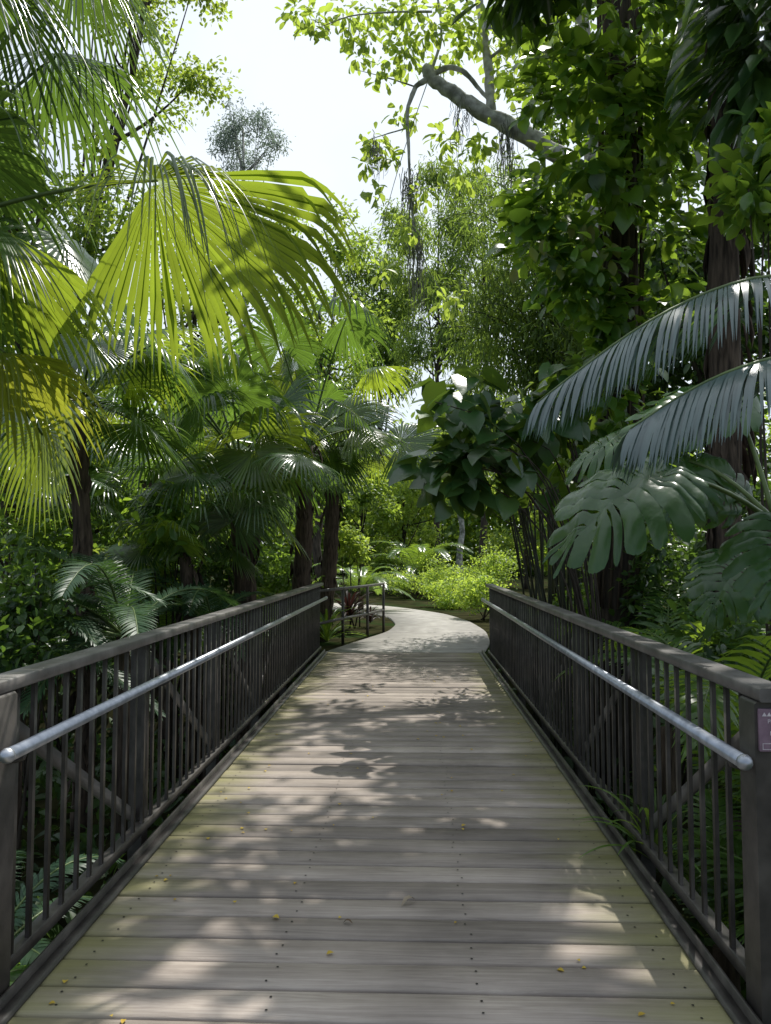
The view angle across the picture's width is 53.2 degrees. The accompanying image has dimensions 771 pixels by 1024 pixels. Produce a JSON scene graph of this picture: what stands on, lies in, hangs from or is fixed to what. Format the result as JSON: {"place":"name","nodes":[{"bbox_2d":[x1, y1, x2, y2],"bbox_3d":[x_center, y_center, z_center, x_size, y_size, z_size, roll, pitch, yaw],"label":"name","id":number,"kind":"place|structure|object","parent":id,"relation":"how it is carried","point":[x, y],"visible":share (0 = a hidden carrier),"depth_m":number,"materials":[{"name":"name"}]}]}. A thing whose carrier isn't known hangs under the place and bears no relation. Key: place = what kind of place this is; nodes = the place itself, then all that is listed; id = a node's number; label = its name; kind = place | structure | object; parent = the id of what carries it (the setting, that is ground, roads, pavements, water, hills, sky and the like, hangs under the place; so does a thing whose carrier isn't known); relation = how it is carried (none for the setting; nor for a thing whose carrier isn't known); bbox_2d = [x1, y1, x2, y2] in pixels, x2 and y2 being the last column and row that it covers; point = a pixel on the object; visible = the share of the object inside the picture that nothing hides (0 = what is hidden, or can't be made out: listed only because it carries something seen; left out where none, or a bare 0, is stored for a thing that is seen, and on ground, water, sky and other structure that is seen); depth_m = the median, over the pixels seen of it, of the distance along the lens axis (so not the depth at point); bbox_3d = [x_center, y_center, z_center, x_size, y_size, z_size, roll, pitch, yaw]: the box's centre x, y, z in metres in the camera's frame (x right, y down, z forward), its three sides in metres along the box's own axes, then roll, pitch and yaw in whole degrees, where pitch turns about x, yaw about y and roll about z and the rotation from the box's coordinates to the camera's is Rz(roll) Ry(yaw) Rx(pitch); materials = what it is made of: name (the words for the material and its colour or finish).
{"place":"outdoors","nodes":[
{"label":"outdoors","id":0,"kind":"place"},
{"bbox_2d":[14,560,745,984],"bbox_3d":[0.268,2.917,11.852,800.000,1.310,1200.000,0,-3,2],"label":"ground","id":1,"kind":"structure","parent":0,"point":[392,600],"depth_m":11.65,"materials":[{"name":"green plant"}]},
{"bbox_2d":[10,961,29,984],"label":"fern","id":2,"kind":"object","parent":1,"relation":"on","point":[16,971],"visible":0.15,"depth_m":3.59,"materials":[{"name":"green plant"}]},
{"bbox_2d":[0,547,88,865],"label":"shrub","id":3,"kind":"object","parent":1,"relation":"on","point":[21,613],"visible":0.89,"depth_m":5.62,"materials":[{"name":"green plant"}]},
{"bbox_2d":[0,460,106,818],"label":"shrub","id":4,"kind":"object","parent":1,"relation":"on","point":[54,537],"visible":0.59,"depth_m":7.93,"materials":[{"name":"green plant"}]},
{"bbox_2d":[0,412,134,723],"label":"fan palm","id":5,"kind":"object","parent":1,"relation":"on","point":[94,472],"visible":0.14,"depth_m":10.61,"materials":[{"name":"green plant"}]},
{"bbox_2d":[0,495,137,751],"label":"shrub","id":6,"kind":"object","parent":1,"relation":"on","point":[56,716],"visible":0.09,"depth_m":10.50,"materials":[{"name":"green plant"}]},
{"bbox_2d":[14,849,125,964],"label":"fern","id":7,"kind":"object","parent":1,"relation":"on","point":[31,956],"visible":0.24,"depth_m":4.58,"materials":[{"name":"green plant"}]},
{"bbox_2d":[0,578,170,889],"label":"cycad","id":8,"kind":"object","parent":1,"relation":"on","point":[84,631],"visible":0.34,"depth_m":6.13,"materials":[{"name":"green plant"}]},
{"bbox_2d":[0,82,183,648],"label":"tree","id":9,"kind":"object","parent":1,"relation":"on","point":[95,231],"visible":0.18,"depth_m":13.38,"materials":[{"name":"green plant"}]},
{"bbox_2d":[1,321,206,647],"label":"tree","id":10,"kind":"object","parent":1,"relation":"on","point":[96,531],"visible":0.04,"depth_m":13.66,"materials":[{"name":"green plant"}]},
{"bbox_2d":[0,324,222,835],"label":"fan palm","id":11,"kind":"object","parent":1,"relation":"on","point":[147,381],"visible":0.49,"depth_m":7.63,"materials":[{"name":"green plant"}]},
{"bbox_2d":[0,450,224,649],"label":"undergrowth","id":12,"kind":"object","parent":1,"relation":"on","point":[101,545],"visible":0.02,"depth_m":21.39,"materials":[{"name":"green plant"}]},
{"bbox_2d":[0,545,239,872],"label":"cycad","id":13,"kind":"object","parent":1,"relation":"on","point":[108,612],"visible":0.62,"depth_m":6.48,"materials":[{"name":"green plant"}]},
{"bbox_2d":[18,399,226,700],"bbox_3d":[-3.614,0.506,11.421,3.333,5.082,3.798,0,-3,2],"label":"fan palm","id":14,"kind":"object","parent":1,"relation":"on","point":[139,479],"visible":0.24,"depth_m":11.10,"materials":[{"name":"green plant"}]},
{"bbox_2d":[48,0,243,558],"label":"tree","id":15,"kind":"object","parent":1,"relation":"on","point":[187,79],"visible":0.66,"depth_m":15.95,"materials":[{"name":"green plant"}]},
{"bbox_2d":[30,557,263,752],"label":"feather palm","id":16,"kind":"object","parent":1,"relation":"on","point":[162,617],"visible":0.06,"depth_m":10.39,"materials":[{"name":"green plant"}]},
{"bbox_2d":[93,533,201,652],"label":"shrub","id":17,"kind":"object","parent":1,"relation":"on","point":[98,550],"visible":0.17,"depth_m":9.51,"materials":[{"name":"green plant"}]},
{"bbox_2d":[14,623,308,965],"bbox_3d":[-4.822,2.552,9.547,7.335,1.926,16.283,0,-3,2],"label":"ground cover","id":18,"kind":"object","parent":1,"relation":"on","point":[56,929],"visible":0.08,"depth_m":7.96,"materials":[{"name":"green plant"}]},
{"bbox_2d":[0,583,327,995],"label":"bridge railing","id":19,"kind":"object","parent":1,"relation":"on","point":[19,740],"visible":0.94,"depth_m":4.04,"materials":[{"name":"metal"}]},
{"bbox_2d":[117,480,213,782],"bbox_3d":[-2.555,1.435,8.798,1.318,3.573,1.704,0,-3,2],"label":"shrub","id":20,"kind":"object","parent":1,"relation":"on","point":[169,515],"visible":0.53,"depth_m":8.73,"materials":[{"name":"green plant"}]},
{"bbox_2d":[0,0,361,535],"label":"fan palm","id":21,"kind":"object","parent":1,"relation":"on","point":[280,250],"visible":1,"depth_m":4.96,"materials":[{"name":"green plant"}]},
{"bbox_2d":[97,569,272,778],"bbox_3d":[-2.256,1.889,8.578,2.028,2.494,2.809,0,-3,2],"label":"cycad","id":22,"kind":"object","parent":1,"relation":"on","point":[209,599],"visible":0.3,"depth_m":8.52,"materials":[{"name":"green plant"}]},
{"bbox_2d":[95,483,287,793],"bbox_3d":[-2.272,1.554,8.853,2.085,3.724,1.830,3,-4,-38],"label":"fan palm","id":23,"kind":"object","parent":1,"relation":"on","point":[212,527],"visible":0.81,"depth_m":8.73,"materials":[{"name":"green plant"}]},
{"bbox_2d":[107,189,282,565],"bbox_3d":[-7.442,-4.812,30.708,7.569,16.582,7.165,3,-4,-42],"label":"tree","id":24,"kind":"object","parent":1,"relation":"on","point":[194,319],"visible":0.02,"depth_m":30.38,"materials":[{"name":"green plant"}]},
{"bbox_2d":[143,544,262,724],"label":"shrub","id":25,"kind":"object","parent":1,"relation":"on","point":[219,577],"visible":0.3,"depth_m":10.27,"materials":[{"name":"green plant"}]},
{"bbox_2d":[109,324,352,742],"bbox_3d":[-2.006,0.552,10.024,3.283,5.739,3.649,0,-3,2],"label":"fan palm","id":26,"kind":"object","parent":1,"relation":"on","point":[277,458],"visible":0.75,"depth_m":9.23,"materials":[{"name":"green plant"}]},
{"bbox_2d":[202,587,278,702],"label":"fern","id":27,"kind":"object","parent":1,"relation":"on","point":[262,589],"visible":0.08,"depth_m":11.28,"materials":[{"name":"green plant"}]},
{"bbox_2d":[204,97,295,348],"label":"tree","id":28,"kind":"object","parent":1,"relation":"on","point":[226,143],"visible":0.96,"depth_m":47.38,"materials":[{"name":"green plant"}]},
{"bbox_2d":[122,323,380,587],"bbox_3d":[-3.046,-0.963,18.100,5.884,7.421,5.171,0,-3,2],"label":"tree","id":29,"kind":"object","parent":1,"relation":"on","point":[290,528],"visible":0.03,"depth_m":17.93,"materials":[{"name":"green plant"}]},
{"bbox_2d":[253,544,323,632],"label":"shrub","id":30,"kind":"object","parent":1,"relation":"on","point":[282,584],"visible":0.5,"depth_m":13.54,"materials":[{"name":"green plant"}]},
{"bbox_2d":[174,296,402,657],"bbox_3d":[-1.583,-0.400,12.406,3.812,5.449,3.801,0,-3,2],"label":"fan palm","id":31,"kind":"object","parent":1,"relation":"on","point":[301,387],"visible":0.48,"depth_m":12.03,"materials":[{"name":"green plant"}]},
{"bbox_2d":[245,192,400,582],"bbox_3d":[-2.277,-4.598,30.302,5.030,16.094,6.229,-2,-4,37],"label":"tree","id":32,"kind":"object","parent":1,"relation":"on","point":[341,259],"visible":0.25,"depth_m":30.02,"materials":[{"name":"green plant"}]},
{"bbox_2d":[320,606,365,640],"bbox_3d":[-1.046,2.023,13.929,1.502,0.630,1.460,0,-3,2],"label":"bromeliad","id":33,"kind":"object","parent":1,"relation":"on","point":[326,635],"visible":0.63,"depth_m":13.88,"materials":[{"name":"green plant"}]},
{"bbox_2d":[245,366,447,641],"bbox_3d":[-0.636,0.136,14.363,3.965,5.077,3.912,-1,-3,22],"label":"fan palm","id":34,"kind":"object","parent":1,"relation":"on","point":[333,509],"visible":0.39,"depth_m":14.25,"materials":[{"name":"green plant"}]},
{"bbox_2d":[320,583,384,643],"bbox_3d":[-0.568,1.919,14.363,0.109,1.086,3.541,-1,-3,18],"label":"path railing","id":35,"kind":"object","parent":1,"relation":"on","point":[366,614],"visible":0.67,"depth_m":14.68,"materials":[{"name":"brown metal"}]},
{"bbox_2d":[332,586,378,618],"bbox_3d":[-0.710,1.872,15.838,1.465,0.646,1.373,-2,-4,37],"label":"bromeliad","id":36,"kind":"object","parent":1,"relation":"on","point":[348,602],"visible":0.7,"depth_m":15.76,"materials":[{"name":"red plant"}]},
{"bbox_2d":[338,517,376,627],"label":"shrub","id":37,"kind":"object","parent":1,"relation":"on","point":[349,543],"visible":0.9,"depth_m":16.93,"materials":[{"name":"green plant"}]},
{"bbox_2d":[312,563,414,609],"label":"feather palm","id":38,"kind":"object","parent":1,"relation":"on","point":[374,577],"visible":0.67,"depth_m":21.72,"materials":[{"name":"green plant"}]},
{"bbox_2d":[318,420,410,519],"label":"paddle leaf plant","id":39,"kind":"object","parent":1,"relation":"on","point":[377,449],"visible":0.06,"depth_m":14.85,"materials":[{"name":"green plant"}]},
{"bbox_2d":[355,605,386,622],"bbox_3d":[-0.319,2.271,17.194,0.815,0.402,0.793,-1,-4,23],"label":"bromeliad","id":40,"kind":"object","parent":1,"relation":"on","point":[371,619],"visible":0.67,"depth_m":17.07,"materials":[{"name":"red plant"}]},
{"bbox_2d":[338,465,410,592],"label":"tree","id":41,"kind":"object","parent":1,"relation":"on","point":[384,513],"visible":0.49,"depth_m":32.70,"materials":[{"name":"green plant"}]},
{"bbox_2d":[0,649,762,1023],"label":"bridge deck","id":42,"kind":"structure","parent":1,"relation":"on","point":[508,911],"depth_m":3.53,"materials":[{"name":"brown weathered timber planks"}]},
{"bbox_2d":[401,895,415,905],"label":"fallen leaf","id":43,"kind":"object","parent":42,"relation":"on","point":[405,898],"visible":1,"depth_m":3.43,"materials":[{"name":"beige plant"}]},
{"bbox_2d":[325,197,437,577],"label":"tree","id":44,"kind":"object","parent":1,"relation":"on","point":[394,311],"visible":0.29,"depth_m":53.71,"materials":[{"name":"green plant"}]},
{"bbox_2d":[0,384,770,576],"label":"distant woodland","id":45,"kind":"object","parent":1,"relation":"on","point":[472,524],"visible":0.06,"depth_m":63.37,"materials":[{"name":"green plant"}]},
{"bbox_2d":[345,452,457,572],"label":"tree","id":46,"kind":"object","parent":1,"relation":"on","point":[408,494],"visible":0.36,"depth_m":37.68,"materials":[{"name":"green plant"}]},
{"bbox_2d":[381,565,436,598],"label":"hedge shrub","id":47,"kind":"object","parent":1,"relation":"on","point":[401,586],"visible":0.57,"depth_m":28.17,"materials":[{"name":"green plant"}]},
{"bbox_2d":[347,541,478,594],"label":"feather palm","id":48,"kind":"object","parent":1,"relation":"on","point":[414,566],"visible":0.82,"depth_m":30.48,"materials":[{"name":"green plant"}]},
{"bbox_2d":[370,145,498,578],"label":"tree","id":49,"kind":"object","parent":1,"relation":"on","point":[406,352],"visible":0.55,"depth_m":46.44,"materials":[{"name":"green plant"}]},
{"bbox_2d":[415,549,471,598],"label":"hedge shrub","id":50,"kind":"object","parent":1,"relation":"on","point":[442,574],"visible":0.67,"depth_m":27.88,"materials":[{"name":"green plant"}]},
{"bbox_2d":[412,571,476,609],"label":"hedge shrub","id":51,"kind":"object","parent":1,"relation":"on","point":[447,602],"visible":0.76,"depth_m":23.18,"materials":[{"name":"green plant"}]},
{"bbox_2d":[406,390,495,589],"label":"tree","id":52,"kind":"object","parent":1,"relation":"on","point":[461,534],"visible":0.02,"depth_m":35.78,"materials":[{"name":"green plant"}]},
{"bbox_2d":[274,0,649,633],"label":"mottled tree","id":53,"kind":"object","parent":1,"relation":"on","point":[488,113],"visible":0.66,"depth_m":12.76,"materials":[{"name":"green plant"}]},
{"bbox_2d":[366,129,388,177],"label":"hanging moss","id":54,"kind":"object","parent":53,"relation":"hanging from","point":[377,155],"visible":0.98,"depth_m":12.66,"materials":[{"name":"plant"}]},
{"bbox_2d":[399,168,423,249],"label":"hanging moss","id":55,"kind":"object","parent":53,"relation":"hanging from","point":[405,192],"visible":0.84,"depth_m":12.68,"materials":[{"name":"plant"}]},
{"bbox_2d":[406,222,426,341],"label":"hanging moss","id":56,"kind":"object","parent":53,"relation":"hanging from","point":[418,248],"visible":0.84,"depth_m":12.61,"materials":[{"name":"plant"}]},
{"bbox_2d":[449,92,478,160],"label":"hanging moss","id":57,"kind":"object","parent":53,"relation":"hanging from","point":[462,120],"visible":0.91,"depth_m":12.70,"materials":[{"name":"plant"}]},
{"bbox_2d":[493,111,521,193],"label":"hanging moss","id":58,"kind":"object","parent":53,"relation":"hanging from","point":[509,148],"visible":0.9,"depth_m":12.66,"materials":[{"name":"plant"}]},
{"bbox_2d":[423,145,532,576],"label":"tree","id":59,"kind":"object","parent":1,"relation":"on","point":[483,525],"visible":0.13,"depth_m":49.79,"materials":[{"name":"green plant"}]},
{"bbox_2d":[453,570,511,619],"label":"hedge shrub","id":60,"kind":"object","parent":1,"relation":"on","point":[469,592],"visible":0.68,"depth_m":18.93,"materials":[{"name":"green plant"}]},
{"bbox_2d":[445,543,524,588],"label":"hedge shrub","id":61,"kind":"object","parent":1,"relation":"on","point":[487,567],"visible":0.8,"depth_m":24.79,"materials":[{"name":"green plant"}]},
{"bbox_2d":[392,139,597,608],"bbox_3d":[2.783,-2.676,15.902,5.287,10.377,4.936,0,-3,2],"label":"bamboo clump","id":62,"kind":"object","parent":1,"relation":"on","point":[551,340],"visible":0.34,"depth_m":15.41,"materials":[{"name":"green plant"}]},
{"bbox_2d":[386,354,613,819],"bbox_3d":[1.142,0.752,8.055,2.461,4.907,1.485,2,-4,-28],"label":"broad leaf plant","id":63,"kind":"object","parent":1,"relation":"on","point":[467,485],"visible":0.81,"depth_m":7.97,"materials":[{"name":"green plant"}]},
{"bbox_2d":[441,370,590,770],"bbox_3d":[1.752,0.736,9.782,2.101,5.160,1.968,0,-3,2],"label":"thin bamboo","id":64,"kind":"object","parent":1,"relation":"on","point":[529,538],"visible":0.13,"depth_m":9.57,"materials":[{"name":"green plant"}]},
{"bbox_2d":[476,472,565,588],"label":"tree","id":65,"kind":"object","parent":1,"relation":"on","point":[508,543],"visible":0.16,"depth_m":41.04,"materials":[{"name":"green plant"}]},
{"bbox_2d":[552,585,596,641],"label":"shrub","id":66,"kind":"object","parent":1,"relation":"on","point":[554,603],"visible":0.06,"depth_m":13.15,"materials":[{"name":"green plant"}]},
{"bbox_2d":[500,0,693,574],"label":"tree","id":67,"kind":"object","parent":1,"relation":"on","point":[560,141],"visible":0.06,"depth_m":19.62,"materials":[{"name":"green plant"}]},
{"bbox_2d":[446,0,770,821],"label":"rough tree","id":68,"kind":"object","parent":1,"relation":"on","point":[736,58],"visible":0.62,"depth_m":7.41,"materials":[{"name":"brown plant"}]},
{"bbox_2d":[554,549,665,635],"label":"shrub","id":69,"kind":"object","parent":1,"relation":"on","point":[581,585],"visible":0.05,"depth_m":12.22,"materials":[{"name":"green plant"}]},
{"bbox_2d":[498,614,745,999],"bbox_3d":[5.196,2.537,9.179,7.362,1.868,16.264,0,-3,2],"label":"ground cover","id":70,"kind":"object","parent":1,"relation":"on","point":[667,889],"visible":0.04,"depth_m":7.21,"materials":[{"name":"green plant"}]},
{"bbox_2d":[481,584,770,1023],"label":"bridge railing","id":71,"kind":"object","parent":1,"relation":"on","point":[511,629],"visible":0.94,"depth_m":3.67,"materials":[{"name":"metal"}]},
{"bbox_2d":[757,709,770,751],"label":"sign","id":72,"kind":"object","parent":71,"relation":"attached to","point":[764,730],"visible":1,"depth_m":2.54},
{"bbox_2d":[590,0,676,794],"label":"vine tree","id":73,"kind":"object","parent":1,"relation":"on","point":[606,615],"visible":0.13,"depth_m":8.97,"materials":[{"name":"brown plant"}]},
{"bbox_2d":[482,0,710,609],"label":"climbing vine","id":74,"kind":"object","parent":73,"relation":"attached to","point":[563,249],"visible":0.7,"depth_m":8.53,"materials":[{"name":"green plant"}]},
{"bbox_2d":[521,274,770,486],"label":"cycad","id":75,"kind":"object","parent":1,"relation":"on","point":[664,427],"visible":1,"depth_m":3.03,"materials":[{"name":"green plant"}]},
{"bbox_2d":[588,385,703,601],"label":"tree","id":76,"kind":"object","parent":1,"relation":"on","point":[674,536],"depth_m":22.46,"materials":[{"name":"green plant"}]},
{"bbox_2d":[542,385,770,637],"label":"monstera","id":77,"kind":"object","parent":1,"relation":"on","point":[683,492],"visible":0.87,"depth_m":3.69,"materials":[{"name":"green plant"}]},
{"bbox_2d":[551,585,765,842],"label":"feather palm","id":78,"kind":"object","parent":1,"relation":"on","point":[682,623],"visible":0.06,"depth_m":7.65,"materials":[{"name":"green plant"}]},
{"bbox_2d":[576,785,741,872],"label":"grass tuft","id":79,"kind":"object","parent":1,"relation":"on","point":[628,833],"visible":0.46,"depth_m":4.00,"materials":[{"name":"green plant"}]},
{"bbox_2d":[554,627,770,943],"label":"feather palm","id":80,"kind":"object","parent":1,"relation":"on","point":[754,667],"visible":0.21,"depth_m":4.80,"materials":[{"name":"green plant"}]},
{"bbox_2d":[608,516,728,786],"bbox_3d":[3.168,1.409,8.334,1.476,3.566,1.696,0,-3,2],"label":"shrub","id":81,"kind":"object","parent":1,"relation":"on","point":[655,569],"visible":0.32,"depth_m":8.42,"materials":[{"name":"green plant"}]},
{"bbox_2d":[582,148,770,539],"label":"tree","id":82,"kind":"object","parent":1,"relation":"on","point":[695,375],"visible":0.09,"depth_m":12.47,"materials":[{"name":"green plant"}]},
{"bbox_2d":[583,396,770,628],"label":"undergrowth","id":83,"kind":"object","parent":1,"relation":"on","point":[693,542],"visible":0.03,"depth_m":18.64,"materials":[{"name":"green plant"}]},
{"bbox_2d":[632,770,743,912],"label":"feather palm","id":84,"kind":"object","parent":1,"relation":"on","point":[722,847],"visible":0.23,"depth_m":4.23,"materials":[{"name":"green plant"}]},
{"bbox_2d":[635,789,744,992],"bbox_3d":[2.286,2.354,4.350,1.258,1.289,2.373,0,-3,2],"label":"fern","id":85,"kind":"object","parent":1,"relation":"on","point":[726,966],"visible":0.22,"depth_m":4.36,"materials":[{"name":"green plant"}]},
{"bbox_2d":[630,593,770,713],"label":"shrub","id":86,"kind":"object","parent":1,"relation":"on","point":[737,630],"visible":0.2,"depth_m":5.94,"materials":[{"name":"green plant"}]},
{"bbox_2d":[659,452,770,629],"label":"shrub","id":87,"kind":"object","parent":1,"relation":"on","point":[702,543],"visible":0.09,"depth_m":9.05,"materials":[{"name":"green plant"}]},
{"bbox_2d":[693,101,770,650],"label":"leafy sapling","id":88,"kind":"object","parent":1,"relation":"on","point":[747,192],"visible":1,"depth_m":6.21,"materials":[{"name":"green plant"}]},
{"bbox_2d":[0,0,770,546],"label":"sky","id":89,"kind":"structure","parent":0,"point":[315,98],"materials":[{"name":"white"}]},
{"bbox_2d":[328,603,489,652],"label":"path","id":90,"kind":"structure","parent":0,"point":[415,630],"depth_m":14.76,"materials":[{"name":"concrete"}]}
]}

